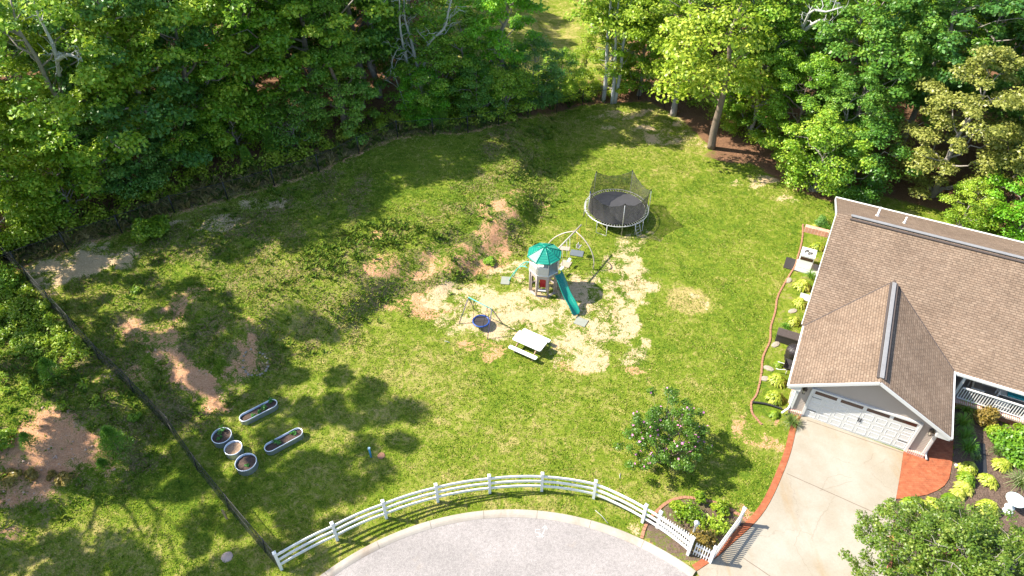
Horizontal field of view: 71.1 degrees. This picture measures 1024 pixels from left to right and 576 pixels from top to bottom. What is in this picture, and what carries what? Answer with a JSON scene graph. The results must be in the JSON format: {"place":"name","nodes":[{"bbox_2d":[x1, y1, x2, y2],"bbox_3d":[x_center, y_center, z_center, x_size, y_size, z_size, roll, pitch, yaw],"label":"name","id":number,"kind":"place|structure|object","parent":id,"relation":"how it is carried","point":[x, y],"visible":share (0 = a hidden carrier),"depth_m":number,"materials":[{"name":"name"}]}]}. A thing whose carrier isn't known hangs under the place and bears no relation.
{"place":"outdoors","nodes":[
{"label":"outdoors","id":0,"kind":"place"},
{"bbox_2d":[335,517,687,575],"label":"road","id":1,"kind":"structure","parent":0,"point":[511,546],"depth_m":31.55,"materials":[{"name":"grey asphalt"}]},
{"bbox_2d":[0,0,1023,575],"bbox_3d":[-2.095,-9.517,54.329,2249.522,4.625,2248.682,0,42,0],"label":"ground","id":2,"kind":"structure","parent":0,"point":[586,350],"depth_m":40.32,"materials":[{"name":"green plant"}]},
{"bbox_2d":[0,428,18,451],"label":"bush","id":3,"kind":"object","parent":2,"relation":"on","point":[6,436],"visible":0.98,"depth_m":33.75,"materials":[{"name":"green plant"}]},
{"bbox_2d":[0,262,22,295],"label":"bush","id":4,"kind":"object","parent":2,"relation":"on","point":[3,274],"visible":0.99,"depth_m":41.37,"materials":[{"name":"green plant"}]},
{"bbox_2d":[0,467,22,487],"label":"bush","id":5,"kind":"object","parent":2,"relation":"on","point":[9,477],"visible":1,"depth_m":32.91,"materials":[{"name":"green plant"}]},
{"bbox_2d":[9,327,44,348],"bbox_3d":[-25.947,2.653,38.528,1.787,0.759,1.725,0,42,0],"label":"bush","id":6,"kind":"object","parent":2,"relation":"on","point":[28,339],"visible":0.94,"depth_m":38.22,"materials":[{"name":"green plant"}]},
{"bbox_2d":[0,149,63,253],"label":"broadleaf tree","id":7,"kind":"object","parent":2,"relation":"on","point":[16,235],"visible":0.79,"depth_m":42.98,"materials":[{"name":"green plant"}]},
{"bbox_2d":[0,80,66,225],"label":"broadleaf tree","id":8,"kind":"object","parent":2,"relation":"on","point":[7,160],"visible":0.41,"depth_m":42.11,"materials":[{"name":"green plant"}]},
{"bbox_2d":[0,0,89,79],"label":"broadleaf tree","id":9,"kind":"object","parent":2,"relation":"on","point":[14,49],"visible":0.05,"depth_m":51.11,"materials":[{"name":"green plant"}]},
{"bbox_2d":[0,0,94,174],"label":"broadleaf tree","id":10,"kind":"object","parent":2,"relation":"on","point":[6,69],"visible":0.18,"depth_m":42.77,"materials":[{"name":"green plant"}]},
{"bbox_2d":[0,260,100,410],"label":"undergrowth","id":11,"kind":"object","parent":2,"relation":"on","point":[46,322],"visible":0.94,"depth_m":38.69,"materials":[{"name":"green plant"}]},
{"bbox_2d":[36,356,66,384],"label":"pine sapling","id":12,"kind":"object","parent":2,"relation":"on","point":[44,363],"visible":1,"depth_m":36.29,"materials":[{"name":"green plant"}]},
{"bbox_2d":[21,1,82,93],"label":"dead tree","id":13,"kind":"object","parent":2,"relation":"on","point":[58,58],"visible":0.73,"depth_m":40.40,"materials":[{"name":"grey wood"}]},
{"bbox_2d":[0,114,108,228],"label":"broadleaf tree","id":14,"kind":"object","parent":2,"relation":"on","point":[64,193],"visible":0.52,"depth_m":43.21,"materials":[{"name":"green plant"}]},
{"bbox_2d":[7,0,173,161],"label":"broadleaf tree","id":15,"kind":"object","parent":2,"relation":"on","point":[77,91],"visible":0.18,"depth_m":43.63,"materials":[{"name":"green plant"}]},
{"bbox_2d":[0,0,181,198],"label":"broadleaf tree","id":16,"kind":"object","parent":2,"relation":"on","point":[90,74],"visible":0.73,"depth_m":41.38,"materials":[{"name":"green plant"}]},
{"bbox_2d":[8,0,217,178],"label":"broadleaf tree","id":17,"kind":"object","parent":2,"relation":"on","point":[185,89],"visible":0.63,"depth_m":43.74,"materials":[{"name":"green plant"}]},
{"bbox_2d":[97,424,134,465],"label":"pine sapling","id":18,"kind":"object","parent":2,"relation":"on","point":[107,434],"visible":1,"depth_m":34.13,"materials":[{"name":"green plant"}]},
{"bbox_2d":[56,92,189,199],"bbox_3d":[-25.863,-9.053,46.586,7.808,7.286,7.535,8,43,9],"label":"broadleaf tree","id":19,"kind":"object","parent":2,"relation":"on","point":[146,180],"visible":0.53,"depth_m":46.39,"materials":[{"name":"green plant"}]},
{"bbox_2d":[0,245,279,569],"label":"fence","id":20,"kind":"object","parent":2,"relation":"on","point":[159,414],"visible":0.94,"depth_m":36.25,"materials":[{"name":"black metal"}]},
{"bbox_2d":[130,214,170,243],"bbox_3d":[-22.733,-3.775,44.861,2.444,1.479,2.456,0,42,0],"label":"shrub","id":21,"kind":"object","parent":2,"relation":"on","point":[145,229],"visible":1,"depth_m":44.42,"materials":[{"name":"green plant"}]},
{"bbox_2d":[96,0,259,158],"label":"broadleaf tree","id":22,"kind":"object","parent":2,"relation":"on","point":[142,36],"visible":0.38,"depth_m":45.43,"materials":[{"name":"green plant"}]},
{"bbox_2d":[134,92,229,171],"bbox_3d":[-22.604,-10.751,49.142,6.743,6.292,6.508,13,44,14],"label":"broadleaf tree","id":23,"kind":"object","parent":2,"relation":"on","point":[203,126],"visible":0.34,"depth_m":48.17,"materials":[{"name":"green plant"}]},
{"bbox_2d":[129,0,293,94],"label":"broadleaf tree","id":24,"kind":"object","parent":2,"relation":"on","point":[245,27],"visible":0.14,"depth_m":49.34,"materials":[{"name":"green plant"}]},
{"bbox_2d":[0,112,436,264],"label":"dry grass","id":25,"kind":"structure","parent":2,"relation":"on","point":[57,243],"depth_m":47.72,"materials":[{"name":"plant"}]},
{"bbox_2d":[211,427,233,447],"bbox_3d":[-14.490,7.524,35.911,0.994,0.502,0.994,0,42,0],"label":"metal planter","id":26,"kind":"object","parent":2,"relation":"on","point":[227,434],"visible":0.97,"depth_m":35.78,"materials":[{"name":"metal"}]},
{"bbox_2d":[186,81,270,159],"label":"broadleaf tree","id":27,"kind":"object","parent":2,"relation":"on","point":[232,148],"visible":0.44,"depth_m":49.75,"materials":[{"name":"green plant"}]},
{"bbox_2d":[224,440,243,459],"bbox_3d":[-13.702,8.018,35.373,0.884,0.502,0.884,0,42,0],"label":"metal planter","id":28,"kind":"object","parent":2,"relation":"on","point":[233,449],"visible":0.96,"depth_m":35.26,"materials":[{"name":"metal"}]},
{"bbox_2d":[124,0,344,133],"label":"broadleaf tree","id":29,"kind":"object","parent":2,"relation":"on","point":[291,80],"visible":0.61,"depth_m":47.34,"materials":[{"name":"green plant"}]},
{"bbox_2d":[235,453,258,475],"bbox_3d":[-12.855,8.574,34.766,1.044,0.502,1.044,0,42,0],"label":"metal planter","id":30,"kind":"object","parent":2,"relation":"on","point":[242,460],"visible":1,"depth_m":34.66,"materials":[{"name":"metal"}]},
{"bbox_2d":[239,399,277,424],"bbox_3d":[-13.097,6.450,37.144,2.024,0.422,0.604,-27,49,-26],"label":"metal planter","id":31,"kind":"object","parent":2,"relation":"on","point":[245,418],"visible":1,"depth_m":37.03,"materials":[{"name":"metal"}]},
{"bbox_2d":[197,0,348,91],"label":"broadleaf tree","id":32,"kind":"object","parent":2,"relation":"on","point":[316,39],"visible":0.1,"depth_m":52.67,"materials":[{"name":"green plant"}]},
{"bbox_2d":[264,428,303,454],"bbox_3d":[-11.364,7.681,35.799,2.004,0.422,0.604,-27,49,-26],"label":"metal planter","id":33,"kind":"object","parent":2,"relation":"on","point":[287,439],"visible":1,"depth_m":35.70,"materials":[{"name":"metal"}]},
{"bbox_2d":[252,88,333,155],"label":"broadleaf tree","id":34,"kind":"object","parent":2,"relation":"on","point":[298,98],"visible":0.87,"depth_m":51.07,"materials":[{"name":"green plant"}]},
{"bbox_2d":[210,0,393,109],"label":"broadleaf tree","id":35,"kind":"object","parent":2,"relation":"on","point":[345,20],"visible":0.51,"depth_m":48.11,"materials":[{"name":"green plant"}]},
{"bbox_2d":[0,81,606,566],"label":"weeds","id":36,"kind":"object","parent":2,"relation":"on","point":[354,239],"visible":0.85,"depth_m":44.68,"materials":[{"name":"green plant"}]},
{"bbox_2d":[1,85,666,267],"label":"wire fence","id":37,"kind":"object","parent":2,"relation":"on","point":[293,163],"visible":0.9,"depth_m":49.03,"materials":[{"name":"black metal"}]},
{"bbox_2d":[297,0,381,144],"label":"pine tree","id":38,"kind":"object","parent":2,"relation":"on","point":[355,86],"visible":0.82,"depth_m":51.33,"materials":[{"name":"green plant"}]},
{"bbox_2d":[285,0,423,78],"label":"broadleaf tree","id":39,"kind":"object","parent":2,"relation":"on","point":[371,50],"visible":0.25,"depth_m":54.46,"materials":[{"name":"green plant"}]},
{"bbox_2d":[339,0,423,98],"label":"broadleaf tree","id":40,"kind":"object","parent":2,"relation":"on","point":[372,66],"visible":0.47,"depth_m":55.54,"materials":[{"name":"green plant"}]},
{"bbox_2d":[0,67,829,255],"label":"undergrowth","id":41,"kind":"object","parent":2,"relation":"on","point":[276,159],"visible":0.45,"depth_m":51.06,"materials":[{"name":"green plant"}]},
{"bbox_2d":[383,64,450,126],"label":"broadleaf tree","id":42,"kind":"object","parent":2,"relation":"on","point":[407,83],"visible":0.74,"depth_m":54.11,"materials":[{"name":"green plant"}]},
{"bbox_2d":[382,0,456,46],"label":"broadleaf tree","id":43,"kind":"object","parent":2,"relation":"on","point":[442,3],"visible":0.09,"depth_m":62.52,"materials":[{"name":"green plant"}]},
{"bbox_2d":[371,0,470,95],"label":"bare tree","id":44,"kind":"object","parent":2,"relation":"on","point":[439,31],"visible":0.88,"depth_m":52.59,"materials":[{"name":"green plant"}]},
{"bbox_2d":[387,39,481,116],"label":"broadleaf tree","id":45,"kind":"object","parent":2,"relation":"on","point":[444,64],"visible":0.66,"depth_m":53.65,"materials":[{"name":"green plant"}]},
{"bbox_2d":[424,7,500,105],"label":"broadleaf tree","id":46,"kind":"object","parent":2,"relation":"on","point":[459,40],"visible":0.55,"depth_m":53.77,"materials":[{"name":"green plant"}]},
{"bbox_2d":[445,56,510,121],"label":"broadleaf tree","id":47,"kind":"object","parent":2,"relation":"on","point":[488,100],"visible":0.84,"depth_m":54.28,"materials":[{"name":"green plant"}]},
{"bbox_2d":[459,297,502,338],"bbox_3d":[-1.847,1.471,41.491,2.180,1.789,1.575,25,48,25],"label":"saucer swing","id":48,"kind":"object","parent":2,"relation":"on","point":[480,321],"visible":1,"depth_m":41.61,"materials":[{"name":"blue plastic"}]},
{"bbox_2d":[272,472,695,570],"bbox_3d":[-1.186,10.336,32.140,17.971,1.732,3.614,-1,43,-2],"label":"rail fence","id":49,"kind":"object","parent":2,"relation":"on","point":[489,483],"visible":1,"depth_m":32.54,"materials":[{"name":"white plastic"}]},
{"bbox_2d":[451,0,549,102],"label":"broadleaf tree","id":50,"kind":"object","parent":2,"relation":"on","point":[497,38],"visible":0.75,"depth_m":53.45,"materials":[{"name":"green plant"}]},
{"bbox_2d":[473,63,540,121],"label":"broadleaf tree","id":51,"kind":"object","parent":2,"relation":"on","point":[512,81],"visible":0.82,"depth_m":55.12,"materials":[{"name":"green plant"}]},
{"bbox_2d":[320,509,695,575],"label":"kerb","id":52,"kind":"structure","parent":2,"relation":"on","point":[343,564],"depth_m":32.33,"materials":[{"name":"concrete"}]},
{"bbox_2d":[508,328,550,360],"bbox_3d":[0.995,3.192,40.442,1.826,0.672,1.775,22,47,22],"label":"picnic table","id":53,"kind":"object","parent":2,"relation":"on","point":[532,340],"visible":1,"depth_m":40.21,"materials":[{"name":"white plastic"}]},
{"bbox_2d":[493,32,577,109],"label":"broadleaf tree","id":54,"kind":"object","parent":2,"relation":"on","point":[550,96],"visible":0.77,"depth_m":56.87,"materials":[{"name":"green plant"}]},
{"bbox_2d":[509,224,593,315],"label":"play tower","id":55,"kind":"structure","parent":2,"relation":"on","point":[544,262],"depth_m":42.70,"materials":[{"name":"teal plastic"}]},
{"bbox_2d":[531,46,588,102],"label":"broadleaf tree","id":56,"kind":"object","parent":2,"relation":"on","point":[580,71],"visible":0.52,"depth_m":59.94,"materials":[{"name":"green plant"}]},
{"bbox_2d":[562,0,656,102],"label":"slender tree","id":57,"kind":"object","parent":2,"relation":"on","point":[602,27],"visible":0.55,"depth_m":56.99,"materials":[{"name":"green plant"}]},
{"bbox_2d":[574,0,650,93],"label":"broadleaf tree","id":58,"kind":"object","parent":2,"relation":"on","point":[594,58],"visible":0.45,"depth_m":59.79,"materials":[{"name":"green plant"}]},
{"bbox_2d":[583,170,651,236],"bbox_3d":[7.151,-5.868,48.745,4.426,2.791,4.466,0,42,0],"label":"trampoline","id":59,"kind":"object","parent":2,"relation":"on","point":[613,205],"visible":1,"depth_m":49.14,"materials":[{"name":"fabric"}]},
{"bbox_2d":[572,0,664,103],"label":"slender tree","id":60,"kind":"object","parent":2,"relation":"on","point":[606,19],"visible":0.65,"depth_m":56.38,"materials":[{"name":"green plant"}]},
{"bbox_2d":[582,0,674,103],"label":"slender tree","id":61,"kind":"object","parent":2,"relation":"on","point":[641,22],"visible":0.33,"depth_m":56.80,"materials":[{"name":"green plant"}]},
{"bbox_2d":[589,0,684,95],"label":"broadleaf tree","id":62,"kind":"object","parent":2,"relation":"on","point":[652,55],"visible":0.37,"depth_m":59.57,"materials":[{"name":"green plant"}]},
{"bbox_2d":[613,386,713,473],"bbox_3d":[7.515,6.864,34.057,4.205,4.088,5.070,24,48,24],"label":"flowering shrub","id":63,"kind":"object","parent":2,"relation":"on","point":[654,424],"visible":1,"depth_m":33.52,"materials":[{"name":"green plant"}]},
{"bbox_2d":[669,499,707,530],"bbox_3d":[8.010,10.262,32.575,1.722,1.007,1.730,0,42,0],"label":"rose bush","id":64,"kind":"object","parent":2,"relation":"on","point":[686,515],"visible":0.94,"depth_m":32.48,"materials":[{"name":"green plant"}]},
{"bbox_2d":[640,495,746,538],"bbox_3d":[8.148,10.381,33.062,5.152,0.095,1.780,-6,43,-7],"label":"garden edging","id":65,"kind":"object","parent":2,"relation":"on","point":[659,508],"visible":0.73,"depth_m":33.19,"materials":[{"name":"brick"}]},
{"bbox_2d":[621,0,779,83],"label":"broadleaf tree","id":66,"kind":"object","parent":2,"relation":"on","point":[668,8],"visible":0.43,"depth_m":53.89,"materials":[{"name":"green plant"}]},
{"bbox_2d":[689,526,716,553],"bbox_3d":[8.498,11.177,31.757,1.347,0.758,1.217,0,42,0],"label":"rose bush","id":67,"kind":"object","parent":2,"relation":"on","point":[704,540],"visible":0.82,"depth_m":31.75,"materials":[{"name":"orange plant"}]},
{"bbox_2d":[698,512,731,539],"bbox_3d":[9.096,10.676,32.258,1.539,0.816,1.186,-10,43,-11],"label":"rose bush","id":68,"kind":"object","parent":2,"relation":"on","point":[719,523],"visible":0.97,"depth_m":32.13,"materials":[{"name":"green plant"}]},
{"bbox_2d":[647,2,786,149],"bbox_3d":[14.981,-14.637,51.713,10.539,11.776,7.030,0,42,0],"label":"broadleaf tree","id":69,"kind":"object","parent":2,"relation":"on","point":[723,71],"visible":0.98,"depth_m":49.28,"materials":[{"name":"green plant"}]},
{"bbox_2d":[708,506,746,563],"bbox_3d":[9.483,10.928,31.590,0.157,1.602,2.635,32,51,30],"label":"picket fence","id":70,"kind":"object","parent":2,"relation":"on","point":[715,551],"visible":1,"depth_m":31.42,"materials":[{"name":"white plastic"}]},
{"bbox_2d":[692,415,799,570],"bbox_3d":[11.755,9.539,33.904,1.267,0.001,10.969,30,50,28],"label":"driveway edging","id":71,"kind":"object","parent":2,"relation":"on","point":[744,527],"visible":0.92,"depth_m":33.41,"materials":[{"name":"brick"}]},
{"bbox_2d":[683,0,829,119],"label":"broadleaf tree","id":72,"kind":"object","parent":2,"relation":"on","point":[774,5],"visible":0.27,"depth_m":52.03,"materials":[{"name":"green plant"}]},
{"bbox_2d":[709,18,812,137],"bbox_3d":[19.220,-15.426,54.557,6.865,9.888,7.192,24,48,24],"label":"broadleaf tree","id":73,"kind":"object","parent":2,"relation":"on","point":[789,32],"visible":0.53,"depth_m":53.30,"materials":[{"name":"green plant"}]},
{"bbox_2d":[750,224,803,424],"bbox_3d":[16.105,1.246,43.024,0.835,0.106,18.316,16,45,17],"label":"garden edging","id":74,"kind":"object","parent":2,"relation":"on","point":[756,394],"visible":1,"depth_m":41.41,"materials":[{"name":"ceramic"}]},
{"bbox_2d":[698,0,863,111],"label":"broadleaf tree","id":75,"kind":"object","parent":2,"relation":"on","point":[794,11],"visible":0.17,"depth_m":53.03,"materials":[{"name":"green plant"}]},
{"bbox_2d":[775,327,799,344],"bbox_3d":[15.687,2.825,40.868,1.200,0.614,0.610,18,46,19],"label":"storage box","id":76,"kind":"object","parent":2,"relation":"on","point":[785,337],"visible":0.91,"depth_m":40.68,"materials":[{"name":"grey plastic"}]},
{"bbox_2d":[751,52,851,162],"bbox_3d":[20.855,-12.825,52.394,6.473,8.900,6.178,26,48,26],"label":"broadleaf tree","id":77,"kind":"object","parent":2,"relation":"on","point":[824,66],"visible":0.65,"depth_m":51.09,"materials":[{"name":"green plant"}]},
{"bbox_2d":[794,259,820,275],"bbox_3d":[19.102,-1.175,45.688,2.000,0.120,1.150,18,46,19],"label":"concrete pad","id":78,"kind":"object","parent":2,"relation":"on","point":[815,267],"visible":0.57,"depth_m":45.60,"materials":[{"name":"grey concrete"}]},
{"bbox_2d":[797,247,816,269],"bbox_3d":[18.743,-1.884,45.580,0.900,1.031,0.900,18,46,19],"label":"air conditioner","id":79,"kind":"object","parent":78,"relation":"on","point":[806,258],"visible":1,"depth_m":45.27,"materials":[{"name":"white paint"}]},
{"bbox_2d":[784,0,848,108],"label":"dead tree","id":80,"kind":"object","parent":2,"relation":"on","point":[807,28],"visible":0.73,"depth_m":49.94,"materials":[{"name":"grey plant"}]},
{"bbox_2d":[763,109,877,196],"bbox_3d":[22.130,-9.375,50.197,7.193,6.954,7.453,-24,48,-24],"label":"broadleaf tree","id":81,"kind":"object","parent":2,"relation":"on","point":[800,172],"visible":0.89,"depth_m":49.25,"materials":[{"name":"green plant"}]},
{"bbox_2d":[792,71,891,172],"bbox_3d":[23.185,-11.368,50.892,5.772,8.684,7.037,-27,49,-26],"label":"broadleaf tree","id":82,"kind":"object","parent":2,"relation":"on","point":[847,84],"visible":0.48,"depth_m":48.83,"materials":[{"name":"green plant"}]},
{"bbox_2d":[774,0,946,114],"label":"broadleaf tree","id":83,"kind":"object","parent":2,"relation":"on","point":[912,54],"visible":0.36,"depth_m":49.70,"materials":[{"name":"green plant"}]},
{"bbox_2d":[801,114,922,203],"bbox_3d":[24.003,-9.066,50.075,6.850,6.623,7.098,-17,45,-18],"label":"broadleaf tree","id":84,"kind":"object","parent":2,"relation":"on","point":[864,194],"visible":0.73,"depth_m":49.31,"materials":[{"name":"green plant"}]},
{"bbox_2d":[788,0,948,147],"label":"broadleaf tree","id":85,"kind":"object","parent":2,"relation":"on","point":[882,59],"visible":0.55,"depth_m":48.40,"materials":[{"name":"green plant"}]},
{"bbox_2d":[781,196,1023,459],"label":"house","id":86,"kind":"structure","parent":2,"relation":"on","point":[912,326],"depth_m":36.81,"materials":[{"name":"brown"}]},
{"bbox_2d":[803,390,918,449],"bbox_3d":[17.262,6.558,35.665,4.870,2.140,0.078,18,46,19],"label":"garage door","id":87,"kind":"structure","parent":86,"relation":"in","point":[872,424],"depth_m":35.64,"materials":[{"name":"white plastic"}]},
{"bbox_2d":[896,434,953,498],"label":"patio","id":88,"kind":"structure","parent":2,"relation":"on","point":[919,476],"depth_m":34.70,"materials":[{"name":"brick"}]},
{"bbox_2d":[838,494,1023,575],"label":"dogwood tree","id":89,"kind":"object","parent":2,"relation":"on","point":[966,534],"visible":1,"depth_m":28.19,"materials":[{"name":"green plant"}]},
{"bbox_2d":[861,0,1023,144],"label":"broadleaf tree","id":90,"kind":"object","parent":2,"relation":"on","point":[1002,7],"visible":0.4,"depth_m":48.07,"materials":[{"name":"green plant"}]},
{"bbox_2d":[896,0,994,79],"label":"broadleaf tree","id":91,"kind":"object","parent":2,"relation":"on","point":[961,47],"visible":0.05,"depth_m":54.72,"materials":[{"name":"green plant"}]},
{"bbox_2d":[885,43,1023,199],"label":"broadleaf tree","id":92,"kind":"object","parent":2,"relation":"on","point":[1006,61],"visible":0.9,"depth_m":46.96,"materials":[{"name":"green plant"}]},
{"bbox_2d":[913,0,1023,142],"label":"broadleaf tree","id":93,"kind":"object","parent":2,"relation":"on","point":[994,27],"visible":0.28,"depth_m":50.49,"materials":[{"name":"green plant"}]},
{"bbox_2d":[937,176,1006,232],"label":"broadleaf tree","id":94,"kind":"object","parent":2,"relation":"on","point":[975,213],"visible":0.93,"depth_m":47.24,"materials":[{"name":"green plant"}]},
{"bbox_2d":[972,443,986,473],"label":"stepping slab","id":95,"kind":"structure","parent":2,"relation":"on","point":[981,466],"depth_m":35.19,"materials":[{"name":"grey stone"}]},
{"bbox_2d":[972,404,1001,426],"bbox_3d":[24.218,6.519,36.639,1.330,1.030,1.274,0,42,0],"label":"shrub","id":96,"kind":"object","parent":2,"relation":"on","point":[988,415],"visible":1,"depth_m":36.43,"materials":[{"name":"yellow plant"}]},
{"bbox_2d":[976,473,999,490],"bbox_3d":[22.712,9.136,34.129,0.989,0.468,0.871,18,46,19],"label":"hosta","id":97,"kind":"object","parent":2,"relation":"on","point":[989,479],"visible":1,"depth_m":34.01,"materials":[{"name":"yellow plant"}]},
{"bbox_2d":[962,0,1023,112],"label":"broadleaf tree","id":98,"kind":"object","parent":2,"relation":"on","point":[1019,49],"visible":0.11,"depth_m":55.19,"materials":[{"name":"green plant"}]},
{"bbox_2d":[969,98,1023,223],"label":"broadleaf tree","id":99,"kind":"object","parent":2,"relation":"on","point":[1020,165],"visible":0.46,"depth_m":47.37,"materials":[{"name":"green plant"}]},
{"bbox_2d":[983,172,1023,241],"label":"broadleaf tree","id":100,"kind":"object","parent":2,"relation":"on","point":[1016,233],"visible":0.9,"depth_m":46.27,"materials":[{"name":"green plant"}]},
{"bbox_2d":[986,424,1023,469],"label":"shrub","id":101,"kind":"object","parent":2,"relation":"on","point":[1013,443],"visible":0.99,"depth_m":35.12,"materials":[{"name":"green plant"}]},
{"bbox_2d":[986,63,1023,187],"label":"broadleaf tree","id":102,"kind":"object","parent":2,"relation":"on","point":[1003,84],"visible":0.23,"depth_m":50.29,"materials":[{"name":"green plant"}]},
{"bbox_2d":[989,14,1023,127],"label":"broadleaf tree","id":103,"kind":"object","parent":2,"relation":"on","point":[998,112],"visible":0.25,"depth_m":53.42,"materials":[{"name":"green plant"}]},
{"bbox_2d":[1004,492,1023,510],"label":"bird bath","id":104,"kind":"object","parent":2,"relation":"on","point":[1014,499],"visible":0.98,"depth_m":32.97,"materials":[{"name":"white stone"}]},
{"bbox_2d":[697,416,903,575],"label":"driveway","id":105,"kind":"structure","parent":0,"point":[820,456],"depth_m":33.19,"materials":[{"name":"concrete"}]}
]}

